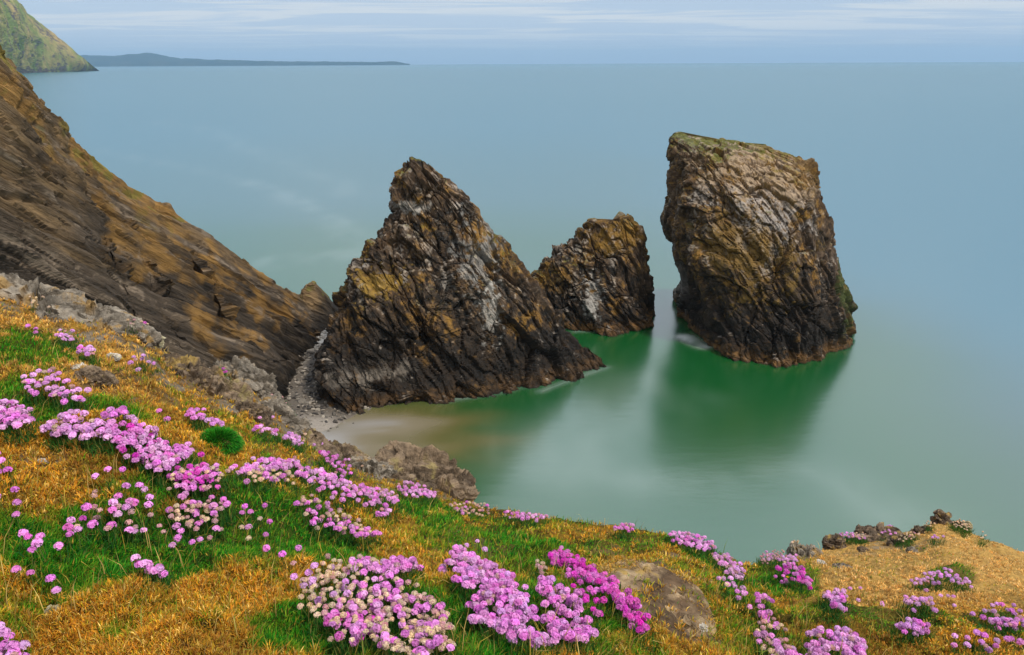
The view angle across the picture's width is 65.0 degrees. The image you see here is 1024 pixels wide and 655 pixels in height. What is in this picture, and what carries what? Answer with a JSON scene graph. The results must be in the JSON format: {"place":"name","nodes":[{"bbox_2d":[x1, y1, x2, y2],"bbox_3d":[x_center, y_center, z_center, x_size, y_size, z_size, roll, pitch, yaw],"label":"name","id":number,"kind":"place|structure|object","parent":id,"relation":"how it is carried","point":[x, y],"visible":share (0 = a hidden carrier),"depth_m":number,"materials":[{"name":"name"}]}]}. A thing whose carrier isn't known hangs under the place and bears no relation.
{"place":"outdoors","nodes":[
{"label":"outdoors","id":0,"kind":"place"},
{"bbox_2d":[0,0,98,72],"bbox_3d":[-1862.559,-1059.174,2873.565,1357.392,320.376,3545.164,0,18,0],"label":"headland","id":1,"kind":"structure","parent":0,"point":[29,43],"depth_m":3312.97,"materials":[{"name":"plant"}]},
{"bbox_2d":[0,45,337,399],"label":"cliff","id":2,"kind":"structure","parent":0,"point":[74,214],"depth_m":67.62,"materials":[{"name":"stone"}]},
{"bbox_2d":[80,53,409,66],"bbox_3d":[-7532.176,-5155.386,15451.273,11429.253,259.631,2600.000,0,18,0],"label":"coast","id":3,"kind":"structure","parent":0,"point":[147,59],"depth_m":14530.46},
{"bbox_2d":[284,328,371,431],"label":"beach","id":4,"kind":"structure","parent":0,"point":[318,425],"depth_m":72.91,"materials":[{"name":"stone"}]},
{"bbox_2d":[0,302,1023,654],"bbox_3d":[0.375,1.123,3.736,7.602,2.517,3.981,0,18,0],"label":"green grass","id":5,"kind":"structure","parent":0,"point":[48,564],"depth_m":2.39,"materials":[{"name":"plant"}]},
{"bbox_2d":[0,296,1023,654],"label":"grassy slope","id":6,"kind":"structure","parent":0,"point":[670,620],"depth_m":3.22,"materials":[{"name":"plant"}]},
{"bbox_2d":[0,398,34,417],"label":"thrift clump","id":7,"kind":"object","parent":6,"relation":"on","point":[12,403],"visible":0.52,"depth_m":2.66,"materials":[{"name":"pink plant"}]},
{"bbox_2d":[0,451,40,536],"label":"thrift clump","id":8,"kind":"object","parent":6,"relation":"on","point":[16,501],"visible":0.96,"depth_m":2.17,"materials":[{"name":"pink plant"}]},
{"bbox_2d":[0,621,44,654],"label":"thrift clump","id":9,"kind":"object","parent":6,"relation":"on","point":[13,647],"visible":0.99,"depth_m":1.71,"materials":[{"name":"pink plant"}]},
{"bbox_2d":[0,405,46,446],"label":"thrift clump","id":10,"kind":"object","parent":6,"relation":"on","point":[10,418],"visible":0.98,"depth_m":2.46,"materials":[{"name":"pink plant"}]},
{"bbox_2d":[11,529,65,606],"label":"thrift clump","id":11,"kind":"object","parent":6,"relation":"on","point":[25,534],"visible":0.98,"depth_m":1.90,"materials":[{"name":"pink plant"}]},
{"bbox_2d":[0,273,96,309],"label":"rock","id":12,"kind":"object","parent":6,"relation":"on","point":[13,286],"visible":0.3,"depth_m":4.22,"materials":[{"name":"stone"}]},
{"bbox_2d":[38,312,68,322],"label":"rock","id":13,"kind":"object","parent":6,"relation":"on","point":[51,316],"visible":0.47,"depth_m":3.87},
{"bbox_2d":[14,366,98,413],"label":"thrift clump","id":14,"kind":"object","parent":6,"relation":"on","point":[36,394],"visible":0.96,"depth_m":2.83,"materials":[{"name":"pink plant"}]},
{"bbox_2d":[18,515,103,585],"bbox_3d":[-1.118,0.546,2.017,0.132,0.150,0.293,2,18,8],"label":"thrift clump","id":15,"kind":"object","parent":6,"relation":"on","point":[68,527],"visible":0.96,"depth_m":2.02,"materials":[{"name":"pink plant"}]},
{"bbox_2d":[51,329,79,351],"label":"thrift clump","id":16,"kind":"object","parent":6,"relation":"on","point":[63,343],"visible":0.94,"depth_m":3.50,"materials":[{"name":"pink plant"}]},
{"bbox_2d":[39,409,117,458],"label":"thrift clump","id":17,"kind":"object","parent":6,"relation":"on","point":[86,432],"visible":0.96,"depth_m":2.49,"materials":[{"name":"pink plant"}]},
{"bbox_2d":[35,292,135,324],"bbox_3d":[-2.139,-0.019,4.066,0.482,0.288,0.368,0,18,0],"label":"rock","id":18,"kind":"object","parent":6,"relation":"on","point":[64,305],"visible":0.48,"depth_m":4.02,"materials":[{"name":"stone"}]},
{"bbox_2d":[69,344,101,366],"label":"thrift clump","id":19,"kind":"object","parent":6,"relation":"on","point":[87,349],"visible":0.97,"depth_m":3.27,"materials":[{"name":"pink plant"}]},
{"bbox_2d":[74,365,118,387],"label":"rock","id":20,"kind":"object","parent":6,"relation":"on","point":[92,374],"visible":0.94,"depth_m":3.10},
{"bbox_2d":[82,554,133,588],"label":"grass tuft","id":21,"kind":"object","parent":6,"relation":"on","point":[111,573],"visible":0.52,"depth_m":1.97,"materials":[{"name":"plant"}]},
{"bbox_2d":[71,489,167,554],"bbox_3d":[-1.087,0.530,2.220,0.263,0.148,0.260,17,25,42],"label":"thrift clump","id":22,"kind":"object","parent":6,"relation":"on","point":[114,510],"visible":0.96,"depth_m":2.19,"materials":[{"name":"pink plant"}]},
{"bbox_2d":[97,313,161,348],"bbox_3d":[-1.893,0.050,3.950,0.305,0.212,0.215,0,18,0],"label":"rock","id":23,"kind":"object","parent":6,"relation":"on","point":[117,323],"visible":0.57,"depth_m":3.93,"materials":[{"name":"stone"}]},
{"bbox_2d":[94,405,182,479],"bbox_3d":[-1.183,0.366,2.543,0.258,0.217,0.294,-10,20,-26],"label":"thrift clump","id":24,"kind":"object","parent":6,"relation":"on","point":[136,433],"visible":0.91,"depth_m":2.51,"materials":[{"name":"pink plant"}]},
{"bbox_2d":[91,466,188,519],"bbox_3d":[-1.067,0.478,2.327,0.282,0.163,0.158,-5,19,-13],"label":"thrift clump","id":25,"kind":"object","parent":6,"relation":"on","point":[139,485],"visible":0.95,"depth_m":2.31,"materials":[{"name":"pink plant"}]},
{"bbox_2d":[127,353,166,380],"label":"thrift clump","id":26,"kind":"object","parent":6,"relation":"on","point":[137,369],"visible":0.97,"depth_m":3.44,"materials":[{"name":"pink plant"}]},
{"bbox_2d":[124,554,175,597],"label":"thrift clump","id":27,"kind":"object","parent":6,"relation":"on","point":[156,570],"visible":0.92,"depth_m":1.98,"materials":[{"name":"pink plant"}]},
{"bbox_2d":[139,441,206,492],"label":"thrift clump","id":28,"kind":"object","parent":6,"relation":"on","point":[183,452],"visible":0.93,"depth_m":2.51,"materials":[{"name":"pink plant"}]},
{"bbox_2d":[142,522,234,565],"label":"thrift clump","id":29,"kind":"object","parent":6,"relation":"on","point":[178,537],"visible":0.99,"depth_m":2.21,"materials":[{"name":"pink plant"}]},
{"bbox_2d":[160,352,223,387],"bbox_3d":[-1.639,0.244,4.021,0.366,0.249,0.276,0,18,0],"label":"rock","id":30,"kind":"object","parent":6,"relation":"on","point":[178,363],"visible":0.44,"depth_m":4.00,"materials":[{"name":"stone"}]},
{"bbox_2d":[183,407,213,431],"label":"thrift clump","id":31,"kind":"object","parent":6,"relation":"on","point":[191,411],"visible":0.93,"depth_m":3.14,"materials":[{"name":"pink plant"}]},
{"bbox_2d":[165,462,237,514],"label":"thrift clump","id":32,"kind":"object","parent":6,"relation":"on","point":[192,482],"visible":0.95,"depth_m":2.46,"materials":[{"name":"pink plant"}]},
{"bbox_2d":[163,493,242,545],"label":"thrift clump","id":33,"kind":"object","parent":6,"relation":"on","point":[202,521],"visible":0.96,"depth_m":2.34,"materials":[{"name":"pink plant"}]},
{"bbox_2d":[180,366,253,402],"bbox_3d":[-1.487,0.326,4.005,0.369,0.268,0.308,0,18,0],"label":"rock","id":34,"kind":"object","parent":6,"relation":"on","point":[237,389],"visible":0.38,"depth_m":3.97,"materials":[{"name":"stone"}]},
{"bbox_2d":[204,417,230,429],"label":"thrift clump","id":35,"kind":"object","parent":6,"relation":"on","point":[213,420],"visible":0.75,"depth_m":3.22,"materials":[{"name":"pink plant"}]},
{"bbox_2d":[199,424,245,455],"bbox_3d":[-1.098,0.418,3.002,0.199,0.101,0.168,0,18,0],"label":"grass hummock","id":36,"kind":"object","parent":6,"relation":"on","point":[231,440],"depth_m":2.98,"materials":[{"name":"plant"}]},
{"bbox_2d":[209,355,283,400],"bbox_3d":[-1.666,0.389,5.011,0.433,0.413,0.368,0,18,0],"label":"rock","id":37,"kind":"object","parent":6,"relation":"on","point":[261,382],"visible":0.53,"depth_m":4.98,"materials":[{"name":"stone"}]},
{"bbox_2d":[227,503,278,548],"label":"thrift clump","id":38,"kind":"object","parent":6,"relation":"on","point":[248,525],"visible":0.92,"depth_m":2.42,"materials":[{"name":"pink plant"}]},
{"bbox_2d":[233,400,273,426],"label":"rock","id":39,"kind":"object","parent":6,"relation":"on","point":[256,410],"visible":0.52,"depth_m":3.90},
{"bbox_2d":[224,456,307,482],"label":"thrift clump","id":40,"kind":"object","parent":6,"relation":"on","point":[278,464],"visible":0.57,"depth_m":2.97,"materials":[{"name":"pink plant"}]},
{"bbox_2d":[233,465,301,498],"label":"thrift clump","id":41,"kind":"object","parent":6,"relation":"on","point":[271,479],"visible":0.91,"depth_m":2.70,"materials":[{"name":"pink plant"}]},
{"bbox_2d":[252,424,283,444],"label":"thrift clump","id":42,"kind":"object","parent":6,"relation":"on","point":[263,430],"visible":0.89,"depth_m":3.51,"materials":[{"name":"pink plant"}]},
{"bbox_2d":[257,393,310,438],"bbox_3d":[-1.280,0.518,4.448,0.322,0.309,0.288,0,18,0],"label":"rock","id":43,"kind":"object","parent":6,"relation":"on","point":[290,418],"visible":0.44,"depth_m":4.41,"materials":[{"name":"stone"}]},
{"bbox_2d":[263,540,313,595],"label":"thrift clump","id":44,"kind":"object","parent":6,"relation":"on","point":[293,576],"visible":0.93,"depth_m":2.21,"materials":[{"name":"pink plant"}]},
{"bbox_2d":[282,431,311,456],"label":"thrift clump","id":45,"kind":"object","parent":6,"relation":"on","point":[295,442],"visible":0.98,"depth_m":3.76,"materials":[{"name":"pink plant"}]},
{"bbox_2d":[302,428,342,461],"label":"rock","id":46,"kind":"object","parent":6,"relation":"on","point":[317,437],"visible":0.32,"depth_m":4.44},
{"bbox_2d":[294,553,366,652],"bbox_3d":[-0.469,0.699,2.085,0.215,0.184,0.504,-4,19,-12],"label":"thrift clump","id":47,"kind":"object","parent":6,"relation":"on","point":[318,601],"visible":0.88,"depth_m":2.04,"materials":[{"name":"beige plant"}]},
{"bbox_2d":[294,466,369,513],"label":"thrift clump","id":48,"kind":"object","parent":6,"relation":"on","point":[310,476],"visible":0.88,"depth_m":3.15,"materials":[{"name":"pink plant"}]},
{"bbox_2d":[317,450,357,484],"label":"thrift clump","id":49,"kind":"object","parent":6,"relation":"on","point":[326,461],"visible":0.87,"depth_m":4.17,"materials":[{"name":"pink plant"}]},
{"bbox_2d":[293,494,388,553],"bbox_3d":[-0.586,0.671,2.822,0.341,0.278,0.396,0,18,0],"label":"thrift clump","id":50,"kind":"object","parent":6,"relation":"on","point":[339,526],"visible":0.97,"depth_m":2.76,"materials":[{"name":"pink plant"}]},
{"bbox_2d":[323,434,368,462],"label":"rock","id":51,"kind":"object","parent":6,"relation":"on","point":[347,450],"visible":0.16,"depth_m":5.10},
{"bbox_2d":[313,597,396,654],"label":"thrift clump","id":52,"kind":"object","parent":6,"relation":"on","point":[355,631],"visible":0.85,"depth_m":1.87,"materials":[{"name":"pink plant"}]},
{"bbox_2d":[330,554,411,637],"bbox_3d":[-0.370,0.703,2.148,0.234,0.205,0.538,-4,19,-11],"label":"thrift clump","id":53,"kind":"object","parent":6,"relation":"on","point":[371,565],"visible":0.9,"depth_m":2.12,"materials":[{"name":"pink plant"}]},
{"bbox_2d":[348,455,396,479],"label":"rock","id":54,"kind":"object","parent":6,"relation":"on","point":[374,466],"visible":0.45,"depth_m":4.97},
{"bbox_2d":[344,590,403,649],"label":"thrift clump","id":55,"kind":"object","parent":6,"relation":"on","point":[375,626],"visible":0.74,"depth_m":1.96,"materials":[{"name":"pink plant"}]},
{"bbox_2d":[352,483,404,528],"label":"thrift clump","id":56,"kind":"object","parent":6,"relation":"on","point":[387,498],"visible":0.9,"depth_m":3.31,"materials":[{"name":"pink plant"}]},
{"bbox_2d":[374,555,432,586],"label":"thrift clump","id":57,"kind":"object","parent":6,"relation":"on","point":[409,567],"visible":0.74,"depth_m":2.24,"materials":[{"name":"pink plant"}]},
{"bbox_2d":[364,629,462,654],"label":"thrift clump","id":58,"kind":"object","parent":6,"relation":"on","point":[399,648],"visible":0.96,"depth_m":1.73,"materials":[{"name":"pink plant"}]},
{"bbox_2d":[397,480,443,507],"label":"thrift clump","id":59,"kind":"object","parent":6,"relation":"on","point":[416,490],"visible":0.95,"depth_m":4.14,"materials":[{"name":"pink plant"}]},
{"bbox_2d":[375,439,479,504],"bbox_3d":[-0.578,0.999,5.142,0.756,0.400,0.654,0,18,0],"label":"rock","id":60,"kind":"object","parent":6,"relation":"on","point":[432,467],"visible":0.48,"depth_m":5.20,"materials":[{"name":"stone"}]},
{"bbox_2d":[387,579,469,654],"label":"thrift clump","id":61,"kind":"object","parent":6,"relation":"on","point":[428,624],"visible":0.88,"depth_m":1.93,"materials":[{"name":"pink plant"}]},
{"bbox_2d":[434,558,455,574],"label":"thrift clump","id":62,"kind":"object","parent":6,"relation":"on","point":[447,561],"visible":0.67,"depth_m":2.34,"materials":[{"name":"pink plant"}]},
{"bbox_2d":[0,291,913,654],"bbox_3d":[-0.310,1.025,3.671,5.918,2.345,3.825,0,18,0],"label":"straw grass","id":63,"kind":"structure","parent":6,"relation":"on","point":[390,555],"depth_m":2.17,"materials":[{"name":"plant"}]},
{"bbox_2d":[442,544,497,573],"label":"thrift clump","id":64,"kind":"object","parent":6,"relation":"on","point":[462,554],"visible":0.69,"depth_m":2.36,"materials":[{"name":"pink plant"}]},
{"bbox_2d":[447,501,500,521],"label":"thrift clump","id":65,"kind":"object","parent":6,"relation":"on","point":[477,512],"visible":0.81,"depth_m":4.17,"materials":[{"name":"pink plant"}]},
{"bbox_2d":[444,562,532,610],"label":"thrift clump","id":66,"kind":"object","parent":6,"relation":"on","point":[474,576],"visible":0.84,"depth_m":2.13,"materials":[{"name":"pink plant"}]},
{"bbox_2d":[456,583,546,640],"bbox_3d":[-0.023,0.691,1.947,0.249,0.156,0.304,0,18,0],"label":"thrift clump","id":67,"kind":"object","parent":6,"relation":"on","point":[482,599],"visible":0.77,"depth_m":1.93,"materials":[{"name":"pink plant"}]},
{"bbox_2d":[474,608,569,654],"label":"thrift clump","id":68,"kind":"object","parent":6,"relation":"on","point":[503,626],"visible":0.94,"depth_m":1.74,"materials":[{"name":"pink plant"}]},
{"bbox_2d":[497,510,551,529],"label":"thrift clump","id":69,"kind":"object","parent":6,"relation":"on","point":[517,516],"visible":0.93,"depth_m":4.01,"materials":[{"name":"pink plant"}]},
{"bbox_2d":[520,559,554,580],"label":"thrift clump","id":70,"kind":"object","parent":6,"relation":"on","point":[539,569],"visible":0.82,"depth_m":2.63,"materials":[{"name":"beige plant"}]},
{"bbox_2d":[521,575,607,654],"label":"thrift clump","id":71,"kind":"object","parent":6,"relation":"on","point":[560,624],"visible":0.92,"depth_m":1.95,"materials":[{"name":"pink plant"}]},
{"bbox_2d":[545,545,585,575],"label":"thrift clump","id":72,"kind":"object","parent":6,"relation":"on","point":[562,558],"visible":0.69,"depth_m":2.85,"materials":[{"name":"pink plant"}]},
{"bbox_2d":[561,567,622,634],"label":"thrift clump","id":73,"kind":"object","parent":6,"relation":"on","point":[579,592],"visible":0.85,"depth_m":2.11,"materials":[{"name":"pink plant"}]},
{"bbox_2d":[567,561,625,610],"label":"thrift clump","id":74,"kind":"object","parent":6,"relation":"on","point":[590,574],"visible":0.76,"depth_m":2.36,"materials":[{"name":"pink plant"}]},
{"bbox_2d":[608,522,636,539],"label":"thrift clump","id":75,"kind":"object","parent":6,"relation":"on","point":[625,534],"visible":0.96,"depth_m":3.92,"materials":[{"name":"green plant"}]},
{"bbox_2d":[600,588,662,654],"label":"thrift clump","id":76,"kind":"object","parent":6,"relation":"on","point":[627,607],"visible":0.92,"depth_m":2.09,"materials":[{"name":"pink plant"}]},
{"bbox_2d":[594,557,717,638],"bbox_3d":[0.426,0.867,2.506,0.410,0.212,0.422,0,18,0],"label":"rock","id":77,"kind":"object","parent":6,"relation":"on","point":[619,569],"visible":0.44,"depth_m":2.52,"materials":[{"name":"brown stone"}]},
{"bbox_2d":[664,530,719,560],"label":"thrift clump","id":78,"kind":"object","parent":6,"relation":"on","point":[687,540],"visible":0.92,"depth_m":3.88,"materials":[{"name":"pink plant"}]},
{"bbox_2d":[707,552,756,589],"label":"thrift clump","id":79,"kind":"object","parent":6,"relation":"on","point":[737,571],"visible":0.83,"depth_m":3.36,"materials":[{"name":"pink plant"}]},
{"bbox_2d":[716,576,758,620],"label":"thrift clump","id":80,"kind":"object","parent":6,"relation":"on","point":[736,591],"visible":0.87,"depth_m":2.77,"materials":[{"name":"pink plant"}]},
{"bbox_2d":[749,592,781,625],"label":"thrift clump","id":81,"kind":"object","parent":6,"relation":"on","point":[760,606],"visible":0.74,"depth_m":2.81,"materials":[{"name":"pink plant"}]},
{"bbox_2d":[741,617,802,654],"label":"thrift clump","id":82,"kind":"object","parent":6,"relation":"on","point":[768,636],"visible":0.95,"depth_m":2.32,"materials":[{"name":"pink plant"}]},
{"bbox_2d":[749,549,797,573],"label":"thrift clump","id":83,"kind":"object","parent":6,"relation":"on","point":[768,561],"visible":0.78,"depth_m":4.19,"materials":[{"name":"pink plant"}]},
{"bbox_2d":[768,562,820,596],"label":"thrift clump","id":84,"kind":"object","parent":6,"relation":"on","point":[801,578],"visible":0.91,"depth_m":3.49,"materials":[{"name":"pink plant"}]},
{"bbox_2d":[786,541,822,557],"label":"rock","id":85,"kind":"object","parent":6,"relation":"on","point":[800,550],"visible":0.41,"depth_m":4.90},
{"bbox_2d":[797,626,839,654],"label":"thrift clump","id":86,"kind":"object","parent":6,"relation":"on","point":[816,644],"visible":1,"depth_m":2.30,"materials":[{"name":"pink plant"}]},
{"bbox_2d":[822,533,846,549],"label":"rock","id":87,"kind":"object","parent":6,"relation":"on","point":[832,541],"visible":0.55,"depth_m":5.42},
{"bbox_2d":[810,587,859,613],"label":"thrift clump","id":88,"kind":"object","parent":6,"relation":"on","point":[827,594],"visible":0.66,"depth_m":3.02,"materials":[{"name":"pink plant"}]},
{"bbox_2d":[817,595,857,627],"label":"thrift clump","id":89,"kind":"object","parent":6,"relation":"on","point":[838,605],"visible":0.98,"depth_m":2.70,"materials":[{"name":"green plant"}]},
{"bbox_2d":[823,625,870,654],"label":"thrift clump","id":90,"kind":"object","parent":6,"relation":"on","point":[853,643],"visible":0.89,"depth_m":2.31,"materials":[{"name":"pink plant"}]},
{"bbox_2d":[839,532,868,546],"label":"thrift clump","id":91,"kind":"object","parent":6,"relation":"on","point":[848,540],"visible":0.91,"depth_m":5.52,"materials":[{"name":"pink plant"}]},
{"bbox_2d":[853,522,902,541],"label":"rock","id":92,"kind":"object","parent":6,"relation":"on","point":[873,533],"visible":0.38,"depth_m":5.78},
{"bbox_2d":[817,586,955,610],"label":"thrift clump","id":93,"kind":"object","parent":6,"relation":"on","point":[925,589],"visible":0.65,"depth_m":3.30,"materials":[{"name":"pink plant"}]},
{"bbox_2d":[886,533,908,545],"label":"rock","id":94,"kind":"object","parent":6,"relation":"on","point":[890,541],"visible":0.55,"depth_m":5.44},
{"bbox_2d":[876,617,936,650],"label":"thrift clump","id":95,"kind":"object","parent":6,"relation":"on","point":[918,625],"visible":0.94,"depth_m":2.60,"materials":[{"name":"pink plant"}]},
{"bbox_2d":[893,531,921,548],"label":"thrift clump","id":96,"kind":"object","parent":6,"relation":"on","point":[905,541],"visible":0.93,"depth_m":5.37,"materials":[{"name":"green plant"}]},
{"bbox_2d":[893,595,941,626],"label":"thrift clump","id":97,"kind":"object","parent":6,"relation":"on","point":[920,605],"visible":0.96,"depth_m":2.97,"materials":[{"name":"pink plant"}]},
{"bbox_2d":[905,567,975,594],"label":"thrift clump","id":98,"kind":"object","parent":6,"relation":"on","point":[937,583],"visible":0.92,"depth_m":3.73,"materials":[{"name":"pink plant"}]},
{"bbox_2d":[930,509,951,524],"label":"rock","id":99,"kind":"object","parent":6,"relation":"on","point":[941,516],"visible":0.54,"depth_m":5.87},
{"bbox_2d":[946,518,974,537],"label":"thrift clump","id":100,"kind":"object","parent":6,"relation":"on","point":[960,528],"visible":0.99,"depth_m":5.73,"materials":[{"name":"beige plant"}]},
{"bbox_2d":[943,629,1023,654],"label":"thrift clump","id":101,"kind":"object","parent":6,"relation":"on","point":[997,641],"visible":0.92,"depth_m":2.57,"materials":[{"name":"pink plant"}]},
{"bbox_2d":[967,602,1022,627],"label":"thrift clump","id":102,"kind":"object","parent":6,"relation":"on","point":[994,611],"visible":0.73,"depth_m":3.05,"materials":[{"name":"pink plant"}]},
{"bbox_2d":[977,613,1023,644],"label":"thrift clump","id":103,"kind":"object","parent":6,"relation":"on","point":[997,624],"visible":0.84,"depth_m":2.77,"materials":[{"name":"pink plant"}]},
{"bbox_2d":[18,0,1023,64],"label":"sky","id":104,"kind":"structure","parent":0,"point":[412,32],"materials":[{"name":"blue"}]},
{"bbox_2d":[21,62,1023,564],"bbox_3d":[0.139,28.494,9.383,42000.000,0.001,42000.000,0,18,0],"label":"sea","id":105,"kind":"structure","parent":0,"point":[905,412],"depth_m":152.03,"materials":[{"name":"liquid"}]},
{"bbox_2d":[312,156,606,414],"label":"sea stack","id":106,"kind":"object","parent":105,"relation":"in","point":[438,298],"visible":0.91,"depth_m":75.98,"materials":[{"name":"stone"}]},
{"bbox_2d":[531,211,655,336],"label":"sea stack","id":107,"kind":"object","parent":105,"relation":"in","point":[594,275],"visible":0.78,"depth_m":94.72,"materials":[{"name":"stone"}]},
{"bbox_2d":[660,131,857,367],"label":"sea stack","id":108,"kind":"object","parent":105,"relation":"in","point":[748,230],"visible":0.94,"depth_m":86.58,"materials":[{"name":"stone"}]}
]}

